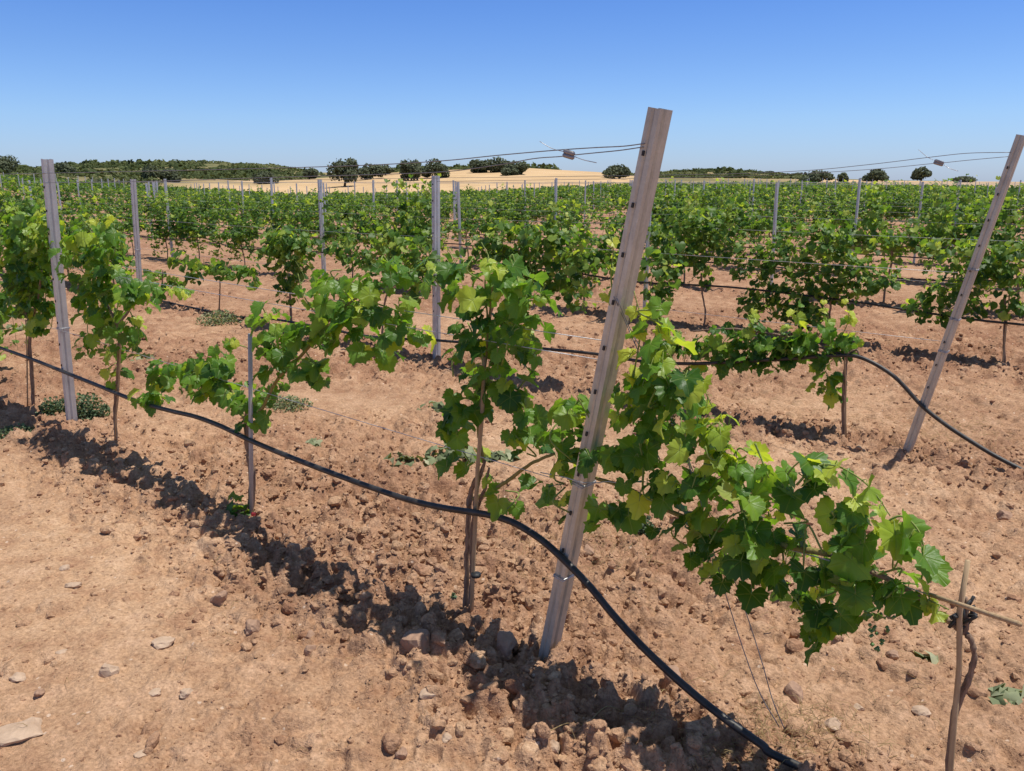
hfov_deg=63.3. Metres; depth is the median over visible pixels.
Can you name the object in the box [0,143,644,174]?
trellis wire
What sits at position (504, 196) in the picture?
grapevine
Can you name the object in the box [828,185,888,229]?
grapevine
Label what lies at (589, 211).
grapevine
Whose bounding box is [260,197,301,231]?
grapevine
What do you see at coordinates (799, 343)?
grapevine
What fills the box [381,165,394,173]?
oak tree
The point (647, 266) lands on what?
vineyard post
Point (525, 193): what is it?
vineyard post
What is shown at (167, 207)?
vineyard post
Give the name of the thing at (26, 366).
vine stake
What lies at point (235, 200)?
grapevine
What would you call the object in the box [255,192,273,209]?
grapevine
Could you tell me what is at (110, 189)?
distant vines
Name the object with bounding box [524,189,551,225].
grapevine
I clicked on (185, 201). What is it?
grapevine
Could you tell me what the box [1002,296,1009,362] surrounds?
vine stake
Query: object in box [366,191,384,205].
grapevine
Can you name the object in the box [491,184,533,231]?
grapevine
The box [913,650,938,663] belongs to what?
wilted prunings
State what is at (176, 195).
grapevine
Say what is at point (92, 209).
grapevine
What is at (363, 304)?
trellis wire
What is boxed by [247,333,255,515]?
support tube
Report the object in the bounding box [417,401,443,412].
wilted prunings
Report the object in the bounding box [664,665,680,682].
stone
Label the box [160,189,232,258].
grapevine
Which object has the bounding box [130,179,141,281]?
vineyard post
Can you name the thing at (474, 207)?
grapevine
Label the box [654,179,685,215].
grapevine
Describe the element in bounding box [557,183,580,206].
grapevine
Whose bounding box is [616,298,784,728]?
anchor wire
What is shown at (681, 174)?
trellis wire
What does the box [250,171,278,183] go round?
oak tree
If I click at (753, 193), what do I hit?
vineyard post
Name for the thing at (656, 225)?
trellis wire
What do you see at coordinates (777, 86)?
sky
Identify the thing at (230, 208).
grapevine
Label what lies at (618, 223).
grapevine
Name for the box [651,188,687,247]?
grapevine
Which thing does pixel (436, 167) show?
oak tree
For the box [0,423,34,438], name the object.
weed clump
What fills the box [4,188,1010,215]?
trellis wire
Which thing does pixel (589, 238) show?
grapevine
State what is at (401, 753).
stone
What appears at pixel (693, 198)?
grapevine
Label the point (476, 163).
oak tree
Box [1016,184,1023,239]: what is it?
grapevine
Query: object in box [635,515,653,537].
weed clump
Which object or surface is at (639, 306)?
trellis wire
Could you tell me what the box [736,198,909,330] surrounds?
grapevine
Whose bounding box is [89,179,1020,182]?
trellis wire
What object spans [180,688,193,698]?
stone
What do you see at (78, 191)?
vineyard post
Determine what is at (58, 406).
weed clump
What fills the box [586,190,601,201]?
grapevine
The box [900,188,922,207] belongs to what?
grapevine
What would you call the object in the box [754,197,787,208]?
grapevine
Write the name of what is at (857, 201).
vineyard post
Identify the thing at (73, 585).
stone
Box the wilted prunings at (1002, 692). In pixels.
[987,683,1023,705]
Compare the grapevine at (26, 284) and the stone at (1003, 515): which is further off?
the grapevine at (26, 284)
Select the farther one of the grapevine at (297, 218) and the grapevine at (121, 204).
the grapevine at (121, 204)
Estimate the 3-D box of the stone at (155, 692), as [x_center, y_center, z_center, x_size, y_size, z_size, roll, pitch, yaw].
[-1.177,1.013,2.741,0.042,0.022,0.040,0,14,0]
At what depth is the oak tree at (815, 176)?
148.72 m
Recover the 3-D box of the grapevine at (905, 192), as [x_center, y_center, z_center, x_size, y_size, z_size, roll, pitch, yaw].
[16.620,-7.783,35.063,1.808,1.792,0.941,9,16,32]
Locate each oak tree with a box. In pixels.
[0,155,20,172]
[54,161,76,172]
[140,163,160,181]
[159,167,182,181]
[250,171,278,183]
[302,168,318,178]
[326,157,358,186]
[356,163,385,179]
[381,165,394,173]
[399,159,421,180]
[420,158,449,177]
[469,159,489,172]
[483,156,511,172]
[500,160,528,175]
[602,164,630,178]
[798,170,834,181]
[836,172,848,181]
[859,169,889,181]
[910,166,931,180]
[952,176,977,181]
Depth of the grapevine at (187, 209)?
23.65 m
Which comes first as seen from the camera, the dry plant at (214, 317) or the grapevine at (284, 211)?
the dry plant at (214, 317)
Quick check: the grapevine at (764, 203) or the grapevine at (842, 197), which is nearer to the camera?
the grapevine at (842, 197)
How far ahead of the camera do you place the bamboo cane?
1.80 m
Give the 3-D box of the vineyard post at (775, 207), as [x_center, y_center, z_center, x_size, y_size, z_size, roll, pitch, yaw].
[3.862,-2.109,12.269,0.057,1.714,0.059,-1,14,0]
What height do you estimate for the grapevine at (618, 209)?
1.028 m
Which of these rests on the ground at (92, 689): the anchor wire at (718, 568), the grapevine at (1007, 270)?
the grapevine at (1007, 270)
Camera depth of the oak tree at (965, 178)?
162.27 m
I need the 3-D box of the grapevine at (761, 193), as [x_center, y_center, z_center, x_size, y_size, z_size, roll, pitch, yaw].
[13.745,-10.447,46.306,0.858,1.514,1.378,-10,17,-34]
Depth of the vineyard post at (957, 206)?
19.30 m
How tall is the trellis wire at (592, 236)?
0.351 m
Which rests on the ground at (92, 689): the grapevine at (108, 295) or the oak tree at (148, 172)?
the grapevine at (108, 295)
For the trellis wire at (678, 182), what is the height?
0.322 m
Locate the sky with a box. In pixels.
[0,0,1023,181]
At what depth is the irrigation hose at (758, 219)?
28.48 m
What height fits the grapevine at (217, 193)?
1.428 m
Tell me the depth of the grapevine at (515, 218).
19.70 m
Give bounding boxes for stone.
[0,716,42,746]
[9,672,25,681]
[34,688,44,696]
[55,649,67,653]
[59,564,69,570]
[65,582,81,587]
[98,664,119,677]
[133,749,146,757]
[149,688,160,696]
[151,636,174,649]
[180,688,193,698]
[210,590,227,605]
[245,619,259,634]
[286,543,301,550]
[303,645,315,656]
[305,629,314,638]
[395,746,407,759]
[400,628,430,654]
[419,685,435,699]
[441,732,452,742]
[496,630,517,656]
[550,739,559,753]
[584,544,593,556]
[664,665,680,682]
[784,680,803,703]
[824,717,840,731]
[853,703,864,710]
[886,649,898,659]
[911,705,931,716]
[996,510,1012,519]
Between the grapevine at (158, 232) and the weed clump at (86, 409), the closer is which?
the weed clump at (86, 409)
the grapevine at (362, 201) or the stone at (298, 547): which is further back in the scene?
the grapevine at (362, 201)
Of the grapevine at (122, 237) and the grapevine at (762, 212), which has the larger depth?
the grapevine at (762, 212)
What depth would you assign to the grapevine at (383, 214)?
22.81 m
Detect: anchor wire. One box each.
[613,296,779,727]
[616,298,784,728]
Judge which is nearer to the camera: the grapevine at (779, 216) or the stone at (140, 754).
the stone at (140, 754)
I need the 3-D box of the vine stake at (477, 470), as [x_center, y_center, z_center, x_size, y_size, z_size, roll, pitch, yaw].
[-0.130,0.414,3.054,0.101,1.072,0.023,13,19,43]
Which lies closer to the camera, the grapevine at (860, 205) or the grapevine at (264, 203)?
the grapevine at (264, 203)
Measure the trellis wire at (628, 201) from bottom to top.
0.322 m
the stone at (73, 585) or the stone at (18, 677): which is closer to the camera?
the stone at (18, 677)
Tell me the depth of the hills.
300.36 m
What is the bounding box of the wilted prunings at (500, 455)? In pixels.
[485,449,519,462]
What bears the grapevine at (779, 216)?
on the ground at (92, 689)
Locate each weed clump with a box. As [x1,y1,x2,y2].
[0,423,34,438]
[34,396,64,415]
[65,392,110,420]
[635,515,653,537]
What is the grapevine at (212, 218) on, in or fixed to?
on the ground at (92, 689)
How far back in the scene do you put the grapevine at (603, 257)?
10.46 m
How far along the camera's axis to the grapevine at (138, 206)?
32.42 m
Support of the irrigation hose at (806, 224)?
on the ground at (92, 689)
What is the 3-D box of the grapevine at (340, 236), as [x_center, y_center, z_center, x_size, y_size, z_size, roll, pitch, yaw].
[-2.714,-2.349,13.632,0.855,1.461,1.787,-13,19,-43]
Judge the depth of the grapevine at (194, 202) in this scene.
42.40 m
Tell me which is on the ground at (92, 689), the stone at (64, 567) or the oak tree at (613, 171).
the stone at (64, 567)
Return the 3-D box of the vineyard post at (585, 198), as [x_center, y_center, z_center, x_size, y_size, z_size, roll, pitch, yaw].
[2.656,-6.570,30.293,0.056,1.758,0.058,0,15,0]
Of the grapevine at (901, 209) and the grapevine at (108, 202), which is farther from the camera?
the grapevine at (108, 202)
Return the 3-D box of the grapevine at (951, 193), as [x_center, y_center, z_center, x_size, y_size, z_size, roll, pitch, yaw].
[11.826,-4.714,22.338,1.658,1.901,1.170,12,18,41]
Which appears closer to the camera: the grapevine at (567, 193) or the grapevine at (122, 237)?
the grapevine at (122, 237)
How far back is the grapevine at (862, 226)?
17.60 m
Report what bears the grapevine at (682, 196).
on the ground at (92, 689)
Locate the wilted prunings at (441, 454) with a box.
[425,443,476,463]
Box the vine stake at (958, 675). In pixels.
[948,559,970,770]
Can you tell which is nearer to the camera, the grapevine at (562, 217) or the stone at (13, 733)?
the stone at (13, 733)
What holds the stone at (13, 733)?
on the ground at (92, 689)
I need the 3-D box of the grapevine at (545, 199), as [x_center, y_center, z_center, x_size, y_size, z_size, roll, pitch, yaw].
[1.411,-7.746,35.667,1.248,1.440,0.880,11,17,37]
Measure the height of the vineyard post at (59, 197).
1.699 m
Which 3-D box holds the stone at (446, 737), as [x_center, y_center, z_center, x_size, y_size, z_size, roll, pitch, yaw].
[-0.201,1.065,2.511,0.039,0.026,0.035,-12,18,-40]
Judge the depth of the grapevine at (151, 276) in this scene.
11.36 m
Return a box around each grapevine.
[0,174,43,242]
[0,190,8,212]
[0,191,65,404]
[0,281,27,360]
[1,188,27,211]
[16,187,104,282]
[23,187,37,202]
[32,182,58,203]
[35,193,66,233]
[47,211,194,439]
[57,183,72,205]
[58,200,75,220]
[65,197,78,211]
[73,206,135,283]
[76,187,98,217]
[77,198,103,217]
[78,206,124,233]
[92,193,116,213]
[92,200,126,219]
[97,191,113,205]
[108,195,124,205]
[110,195,128,219]
[113,203,156,254]
[116,194,149,223]
[123,188,142,208]
[125,193,147,218]
[127,255,438,508]
[139,188,165,237]
[142,269,184,299]
[143,191,197,258]
[159,194,202,239]
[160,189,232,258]
[167,250,261,309]
[171,190,185,205]
[173,190,194,215]
[175,192,189,216]
[188,193,198,206]
[190,190,220,225]
[193,196,226,242]
[195,189,214,216]
[208,188,271,265]
[211,189,230,220]
[211,189,240,226]
[219,197,263,243]
[227,195,249,213]
[232,191,241,205]
[238,193,270,226]
[248,188,315,259]
[250,185,263,202]
[254,224,324,320]
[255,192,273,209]
[256,193,269,224]
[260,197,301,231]
[265,197,293,219]
[278,194,300,213]
[288,188,328,233]
[292,191,336,212]
[299,188,316,214]
[299,196,345,248]
[318,197,393,277]
[323,191,340,219]
[323,204,464,333]
[325,188,370,227]
[326,193,338,213]
[327,190,340,209]
[327,200,360,223]
[338,191,389,255]
[344,190,366,211]
[359,173,445,286]
[362,191,382,213]
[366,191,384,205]
[366,193,399,229]
[368,201,391,218]
[388,184,448,256]
[394,194,446,226]
[418,242,562,608]
[423,194,452,233]
[429,194,452,221]
[440,194,452,218]
[440,207,499,256]
[443,192,486,244]
[455,199,480,220]
[460,184,477,207]
[460,192,498,231]
[460,198,599,316]
[461,196,487,212]
[480,188,520,221]
[482,188,499,203]
[490,194,539,243]
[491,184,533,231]
[499,186,522,211]
[518,223,977,770]
[523,193,545,219]
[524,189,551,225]
[526,192,546,206]
[537,188,553,213]
[541,194,604,237]
[542,184,592,219]
[548,194,627,307]
[550,185,574,213]
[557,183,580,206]
[558,195,592,216]
[562,197,602,221]
[564,190,592,218]
[565,218,614,274]
[580,186,601,217]
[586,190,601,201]
[592,189,658,243]
[595,189,610,205]
[595,199,624,215]
[605,183,631,216]
[613,183,629,202]
[637,238,688,345]
[642,188,734,283]
[646,193,790,324]
[649,177,724,264]
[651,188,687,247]
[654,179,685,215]
[660,296,864,434]
[674,184,707,205]
[680,184,750,225]
[703,183,757,240]
[711,188,730,206]
[716,190,746,228]
[724,188,819,254]
[736,181,780,214]
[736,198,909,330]
[742,201,792,238]
[745,191,803,220]
[748,180,815,246]
[748,184,767,206]
[751,183,779,208]
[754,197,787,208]
[780,187,804,201]
[782,197,820,209]
[789,186,822,217]
[789,187,809,205]
[792,192,822,225]
[806,193,865,232]
[808,183,852,230]
[809,185,832,204]
[813,200,897,264]
[814,178,961,301]
[819,181,851,207]
[822,204,900,232]
[824,197,863,226]
[826,188,860,209]
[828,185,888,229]
[841,188,868,205]
[865,184,924,228]
[873,182,909,222]
[886,181,933,231]
[888,179,928,221]
[900,186,976,259]
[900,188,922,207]
[901,236,1023,362]
[909,178,1015,278]
[912,197,953,208]
[916,174,987,232]
[922,184,954,223]
[925,183,1005,235]
[953,176,1023,297]
[973,187,990,202]
[984,198,1023,233]
[1000,195,1023,222]
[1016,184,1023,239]
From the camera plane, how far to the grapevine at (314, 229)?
19.50 m
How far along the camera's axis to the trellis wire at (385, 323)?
3.21 m
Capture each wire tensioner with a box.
[540,141,596,162]
[918,149,956,170]
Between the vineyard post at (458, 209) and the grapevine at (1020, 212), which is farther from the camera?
the grapevine at (1020, 212)
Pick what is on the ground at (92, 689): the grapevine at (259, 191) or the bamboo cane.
the grapevine at (259, 191)
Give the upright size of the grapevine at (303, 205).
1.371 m
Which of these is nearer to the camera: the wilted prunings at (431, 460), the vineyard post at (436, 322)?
the wilted prunings at (431, 460)
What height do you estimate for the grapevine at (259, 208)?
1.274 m
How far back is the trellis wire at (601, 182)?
18.15 m
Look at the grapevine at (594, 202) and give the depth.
37.89 m
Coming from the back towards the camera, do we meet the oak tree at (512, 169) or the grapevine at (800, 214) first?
the oak tree at (512, 169)
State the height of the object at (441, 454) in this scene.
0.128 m
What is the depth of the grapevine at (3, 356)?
7.40 m
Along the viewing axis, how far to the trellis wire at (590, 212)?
14.33 m
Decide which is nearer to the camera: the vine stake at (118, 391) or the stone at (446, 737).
the stone at (446, 737)
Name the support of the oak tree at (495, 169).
on the stubble field
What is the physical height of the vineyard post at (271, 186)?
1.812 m
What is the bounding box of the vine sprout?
[226,490,250,516]
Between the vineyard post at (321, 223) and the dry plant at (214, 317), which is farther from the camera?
the vineyard post at (321, 223)
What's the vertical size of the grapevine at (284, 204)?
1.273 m
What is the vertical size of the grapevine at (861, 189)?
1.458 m
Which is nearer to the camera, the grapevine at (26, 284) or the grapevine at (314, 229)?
the grapevine at (26, 284)
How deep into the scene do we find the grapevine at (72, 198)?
36.54 m
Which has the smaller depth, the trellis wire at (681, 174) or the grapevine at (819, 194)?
the trellis wire at (681, 174)
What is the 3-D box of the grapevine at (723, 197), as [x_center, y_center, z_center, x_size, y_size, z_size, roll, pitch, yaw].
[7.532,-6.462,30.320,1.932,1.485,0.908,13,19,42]
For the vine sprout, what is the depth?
4.13 m
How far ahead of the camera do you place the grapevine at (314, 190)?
25.06 m
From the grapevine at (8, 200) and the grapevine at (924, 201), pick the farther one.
the grapevine at (924, 201)
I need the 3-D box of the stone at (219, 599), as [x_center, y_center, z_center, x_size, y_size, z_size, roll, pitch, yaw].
[-1.184,0.860,3.367,0.068,0.072,0.074,0,14,0]
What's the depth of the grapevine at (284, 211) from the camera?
25.98 m
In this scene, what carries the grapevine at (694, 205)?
on the ground at (92, 689)
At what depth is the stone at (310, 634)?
3.10 m
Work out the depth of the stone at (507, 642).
2.97 m
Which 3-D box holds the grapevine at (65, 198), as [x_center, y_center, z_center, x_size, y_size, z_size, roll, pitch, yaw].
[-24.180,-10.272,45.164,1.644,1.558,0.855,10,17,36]
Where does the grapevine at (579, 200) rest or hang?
on the ground at (92, 689)
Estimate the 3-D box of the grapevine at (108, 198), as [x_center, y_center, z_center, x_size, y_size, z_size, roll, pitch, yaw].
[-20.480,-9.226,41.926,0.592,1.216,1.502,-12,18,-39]
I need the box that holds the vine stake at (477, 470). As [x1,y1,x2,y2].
[470,356,485,611]
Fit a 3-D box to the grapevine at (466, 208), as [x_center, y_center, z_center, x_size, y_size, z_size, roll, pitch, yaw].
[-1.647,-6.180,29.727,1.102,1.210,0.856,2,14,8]
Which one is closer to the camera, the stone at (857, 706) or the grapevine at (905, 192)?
the stone at (857, 706)
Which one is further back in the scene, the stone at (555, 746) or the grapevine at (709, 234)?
the grapevine at (709, 234)
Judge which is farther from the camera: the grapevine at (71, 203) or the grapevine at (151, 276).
the grapevine at (71, 203)
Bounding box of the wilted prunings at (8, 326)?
[1,324,24,330]
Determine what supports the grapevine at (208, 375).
on the ground at (92, 689)
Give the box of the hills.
[88,164,910,180]
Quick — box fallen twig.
[551,689,663,730]
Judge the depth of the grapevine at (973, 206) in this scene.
19.14 m
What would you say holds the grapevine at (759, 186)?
on the ground at (92, 689)
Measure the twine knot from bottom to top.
0.083 m
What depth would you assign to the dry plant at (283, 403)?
6.28 m
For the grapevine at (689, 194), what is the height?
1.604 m
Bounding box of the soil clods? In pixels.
[0,229,1023,770]
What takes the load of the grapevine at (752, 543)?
on the ground at (92, 689)
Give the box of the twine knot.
[947,595,977,628]
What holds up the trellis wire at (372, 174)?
attached to the vineyard post at (649, 162)
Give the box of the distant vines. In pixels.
[0,174,1022,201]
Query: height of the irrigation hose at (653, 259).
0.384 m
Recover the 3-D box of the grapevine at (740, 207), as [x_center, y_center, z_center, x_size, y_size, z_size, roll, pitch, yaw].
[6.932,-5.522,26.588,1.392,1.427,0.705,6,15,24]
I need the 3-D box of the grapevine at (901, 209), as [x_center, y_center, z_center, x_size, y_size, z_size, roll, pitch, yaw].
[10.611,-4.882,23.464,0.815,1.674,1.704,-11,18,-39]
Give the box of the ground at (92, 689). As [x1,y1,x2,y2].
[0,185,1023,770]
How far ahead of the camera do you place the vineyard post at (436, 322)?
7.68 m
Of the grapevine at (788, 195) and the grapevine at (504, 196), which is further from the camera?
the grapevine at (788, 195)
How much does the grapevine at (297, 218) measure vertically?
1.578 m
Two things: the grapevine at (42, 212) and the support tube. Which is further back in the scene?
the grapevine at (42, 212)
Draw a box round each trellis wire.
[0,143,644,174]
[0,313,549,477]
[1,210,957,272]
[2,178,1023,183]
[3,193,966,223]
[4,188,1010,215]
[19,185,1016,209]
[26,177,961,182]
[30,261,597,359]
[51,146,643,182]
[62,218,1023,288]
[70,208,1023,259]
[72,258,600,340]
[84,187,984,204]
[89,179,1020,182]
[90,203,1019,241]
[101,182,905,184]
[132,247,936,340]
[176,182,911,183]
[210,152,1010,180]
[436,156,1007,181]
[540,472,928,594]
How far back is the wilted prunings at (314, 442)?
5.28 m
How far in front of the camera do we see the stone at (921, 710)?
2.62 m
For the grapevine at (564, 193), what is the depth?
22.79 m
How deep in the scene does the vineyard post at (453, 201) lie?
25.57 m
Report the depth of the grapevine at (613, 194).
36.92 m
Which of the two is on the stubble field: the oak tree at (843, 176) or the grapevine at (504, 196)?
the oak tree at (843, 176)
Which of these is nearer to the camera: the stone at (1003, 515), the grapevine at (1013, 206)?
the stone at (1003, 515)
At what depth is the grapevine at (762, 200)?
39.16 m
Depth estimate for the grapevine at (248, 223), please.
21.58 m
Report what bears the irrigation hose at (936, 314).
on the ground at (92, 689)
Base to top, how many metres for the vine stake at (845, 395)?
0.625 m
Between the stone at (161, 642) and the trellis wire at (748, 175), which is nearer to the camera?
the stone at (161, 642)
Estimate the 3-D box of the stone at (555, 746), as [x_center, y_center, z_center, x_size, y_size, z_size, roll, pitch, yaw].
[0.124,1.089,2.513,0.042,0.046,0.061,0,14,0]
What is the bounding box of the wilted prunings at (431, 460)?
[384,451,436,466]
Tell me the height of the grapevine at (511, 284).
1.483 m
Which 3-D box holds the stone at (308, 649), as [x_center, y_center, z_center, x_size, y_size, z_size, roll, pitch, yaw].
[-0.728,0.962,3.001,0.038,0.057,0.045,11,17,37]
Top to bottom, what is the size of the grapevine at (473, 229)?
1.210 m
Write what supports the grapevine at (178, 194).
on the ground at (92, 689)
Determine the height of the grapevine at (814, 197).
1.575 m
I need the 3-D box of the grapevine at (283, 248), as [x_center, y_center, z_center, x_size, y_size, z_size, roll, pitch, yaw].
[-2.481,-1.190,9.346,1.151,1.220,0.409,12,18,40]
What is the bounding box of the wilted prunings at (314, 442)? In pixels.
[305,437,322,446]
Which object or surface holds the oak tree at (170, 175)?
on the stubble field
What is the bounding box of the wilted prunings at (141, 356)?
[130,353,154,360]
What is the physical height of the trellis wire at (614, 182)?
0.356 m
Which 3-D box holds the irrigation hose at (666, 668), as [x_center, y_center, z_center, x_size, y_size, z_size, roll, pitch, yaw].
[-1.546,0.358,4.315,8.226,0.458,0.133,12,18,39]
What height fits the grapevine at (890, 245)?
1.728 m
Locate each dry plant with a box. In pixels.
[195,309,242,326]
[266,394,313,412]
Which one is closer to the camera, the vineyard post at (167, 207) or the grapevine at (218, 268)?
the grapevine at (218, 268)
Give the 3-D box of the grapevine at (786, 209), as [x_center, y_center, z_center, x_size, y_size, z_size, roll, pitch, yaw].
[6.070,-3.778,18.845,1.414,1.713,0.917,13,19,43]
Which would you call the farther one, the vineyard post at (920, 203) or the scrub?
the scrub
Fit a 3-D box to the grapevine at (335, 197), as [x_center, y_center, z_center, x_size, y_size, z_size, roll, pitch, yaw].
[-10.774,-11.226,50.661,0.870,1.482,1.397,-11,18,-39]
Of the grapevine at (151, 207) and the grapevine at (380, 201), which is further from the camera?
the grapevine at (380, 201)
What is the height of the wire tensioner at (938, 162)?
0.124 m
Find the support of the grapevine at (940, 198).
on the ground at (92, 689)
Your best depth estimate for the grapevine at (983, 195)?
38.93 m
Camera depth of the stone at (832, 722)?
2.57 m
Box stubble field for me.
[0,168,1023,197]
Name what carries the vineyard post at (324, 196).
on the ground at (92, 689)
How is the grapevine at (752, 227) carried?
on the ground at (92, 689)
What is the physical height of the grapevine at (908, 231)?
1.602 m
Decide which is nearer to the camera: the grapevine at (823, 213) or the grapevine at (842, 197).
the grapevine at (823, 213)
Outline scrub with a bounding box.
[0,158,807,185]
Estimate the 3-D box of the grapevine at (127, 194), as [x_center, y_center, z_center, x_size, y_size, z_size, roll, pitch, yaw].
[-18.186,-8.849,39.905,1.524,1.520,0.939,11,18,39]
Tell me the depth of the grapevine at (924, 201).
31.63 m
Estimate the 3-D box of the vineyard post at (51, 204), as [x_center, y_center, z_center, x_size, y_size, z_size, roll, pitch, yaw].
[-2.954,-0.511,5.449,0.207,1.878,0.074,12,18,40]
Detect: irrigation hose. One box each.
[0,346,818,770]
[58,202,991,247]
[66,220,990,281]
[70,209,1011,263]
[92,231,1023,325]
[150,299,1023,468]
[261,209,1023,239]
[298,209,1023,232]
[462,209,897,220]
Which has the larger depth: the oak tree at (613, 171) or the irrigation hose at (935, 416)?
the oak tree at (613, 171)
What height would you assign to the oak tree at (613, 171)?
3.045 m
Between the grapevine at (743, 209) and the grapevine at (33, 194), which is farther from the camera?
the grapevine at (33, 194)
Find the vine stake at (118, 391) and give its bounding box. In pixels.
[114,344,120,440]
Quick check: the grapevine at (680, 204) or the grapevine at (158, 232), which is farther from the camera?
the grapevine at (680, 204)
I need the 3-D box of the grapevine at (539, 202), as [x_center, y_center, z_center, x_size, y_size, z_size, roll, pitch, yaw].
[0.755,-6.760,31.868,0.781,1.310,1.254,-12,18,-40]
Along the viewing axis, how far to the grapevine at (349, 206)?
23.96 m
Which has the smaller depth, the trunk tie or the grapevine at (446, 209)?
the trunk tie
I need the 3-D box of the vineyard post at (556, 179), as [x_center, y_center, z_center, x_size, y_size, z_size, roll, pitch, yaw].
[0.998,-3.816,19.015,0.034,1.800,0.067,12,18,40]
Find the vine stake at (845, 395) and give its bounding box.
[844,351,846,437]
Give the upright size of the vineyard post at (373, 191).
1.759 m
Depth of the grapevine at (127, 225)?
18.86 m
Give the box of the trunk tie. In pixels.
[471,571,480,578]
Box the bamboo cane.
[923,591,1022,626]
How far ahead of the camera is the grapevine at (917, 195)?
26.00 m
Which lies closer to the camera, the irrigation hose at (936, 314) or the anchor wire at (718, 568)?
the anchor wire at (718, 568)
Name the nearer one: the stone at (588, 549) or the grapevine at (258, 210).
the stone at (588, 549)
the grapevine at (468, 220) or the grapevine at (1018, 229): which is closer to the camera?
the grapevine at (1018, 229)
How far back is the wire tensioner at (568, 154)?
2.47 m
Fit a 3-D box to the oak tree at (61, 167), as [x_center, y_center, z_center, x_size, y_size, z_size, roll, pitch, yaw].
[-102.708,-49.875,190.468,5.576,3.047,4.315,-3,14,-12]
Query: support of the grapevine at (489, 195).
on the ground at (92, 689)
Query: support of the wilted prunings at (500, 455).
on the ground at (92, 689)
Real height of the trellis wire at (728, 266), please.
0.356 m
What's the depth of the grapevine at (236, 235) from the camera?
15.80 m
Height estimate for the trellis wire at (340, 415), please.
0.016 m
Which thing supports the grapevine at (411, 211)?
on the ground at (92, 689)
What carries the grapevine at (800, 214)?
on the ground at (92, 689)
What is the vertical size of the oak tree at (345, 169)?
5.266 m
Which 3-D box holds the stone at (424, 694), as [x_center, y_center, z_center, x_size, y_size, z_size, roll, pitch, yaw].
[-0.266,0.993,2.690,0.067,0.042,0.052,0,14,0]
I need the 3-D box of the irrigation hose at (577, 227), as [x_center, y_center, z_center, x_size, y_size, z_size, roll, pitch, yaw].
[-7.055,-6.183,30.272,50.701,0.260,0.022,12,18,40]
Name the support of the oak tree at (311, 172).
on the stubble field
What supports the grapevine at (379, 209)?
on the ground at (92, 689)
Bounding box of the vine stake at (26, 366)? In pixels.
[25,320,27,405]
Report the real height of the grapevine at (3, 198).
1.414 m
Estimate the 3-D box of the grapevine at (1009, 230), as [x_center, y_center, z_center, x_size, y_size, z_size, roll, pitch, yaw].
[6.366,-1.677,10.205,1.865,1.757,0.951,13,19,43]
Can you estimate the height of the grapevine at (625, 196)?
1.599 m
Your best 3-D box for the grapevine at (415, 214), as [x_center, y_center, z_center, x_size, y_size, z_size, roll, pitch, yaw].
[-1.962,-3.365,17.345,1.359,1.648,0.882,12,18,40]
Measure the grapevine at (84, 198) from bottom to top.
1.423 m
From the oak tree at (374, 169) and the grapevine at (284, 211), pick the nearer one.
the grapevine at (284, 211)
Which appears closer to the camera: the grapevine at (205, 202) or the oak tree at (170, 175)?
the grapevine at (205, 202)
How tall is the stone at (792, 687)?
0.066 m
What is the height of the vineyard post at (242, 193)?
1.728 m
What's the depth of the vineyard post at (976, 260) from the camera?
4.78 m
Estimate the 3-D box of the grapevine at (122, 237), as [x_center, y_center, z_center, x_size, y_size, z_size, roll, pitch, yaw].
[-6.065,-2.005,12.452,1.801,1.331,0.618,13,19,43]
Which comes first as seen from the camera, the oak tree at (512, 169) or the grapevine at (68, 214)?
the grapevine at (68, 214)
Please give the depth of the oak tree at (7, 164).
133.91 m
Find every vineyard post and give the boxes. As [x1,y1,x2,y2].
[41,159,77,420]
[57,183,62,220]
[76,180,80,204]
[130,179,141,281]
[145,183,152,236]
[163,179,173,256]
[241,181,243,212]
[270,178,273,231]
[317,180,325,274]
[323,183,326,219]
[372,180,374,219]
[431,176,440,358]
[452,180,454,220]
[457,182,461,263]
[524,180,525,226]
[538,107,672,663]
[554,178,557,219]
[584,180,585,225]
[643,212,651,306]
[751,179,754,213]
[770,183,778,283]
[852,178,860,251]
[903,134,1023,452]
[913,182,923,262]
[952,180,961,246]
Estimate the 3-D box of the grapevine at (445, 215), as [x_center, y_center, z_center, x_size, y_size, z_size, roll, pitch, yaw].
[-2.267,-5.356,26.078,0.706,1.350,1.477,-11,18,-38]
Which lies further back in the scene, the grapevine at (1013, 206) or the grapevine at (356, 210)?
the grapevine at (1013, 206)
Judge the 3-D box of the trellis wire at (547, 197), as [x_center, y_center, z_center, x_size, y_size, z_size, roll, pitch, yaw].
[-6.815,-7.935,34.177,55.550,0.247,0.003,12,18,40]
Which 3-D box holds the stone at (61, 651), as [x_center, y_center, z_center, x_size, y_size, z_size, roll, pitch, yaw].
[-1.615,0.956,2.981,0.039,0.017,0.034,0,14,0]
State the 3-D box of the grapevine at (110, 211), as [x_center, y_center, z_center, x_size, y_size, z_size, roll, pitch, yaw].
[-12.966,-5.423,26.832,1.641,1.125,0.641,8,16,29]
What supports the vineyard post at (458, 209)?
on the ground at (92, 689)
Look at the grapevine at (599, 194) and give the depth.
49.07 m
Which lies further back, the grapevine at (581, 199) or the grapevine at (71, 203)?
the grapevine at (581, 199)
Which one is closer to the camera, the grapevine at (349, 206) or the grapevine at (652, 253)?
the grapevine at (652, 253)

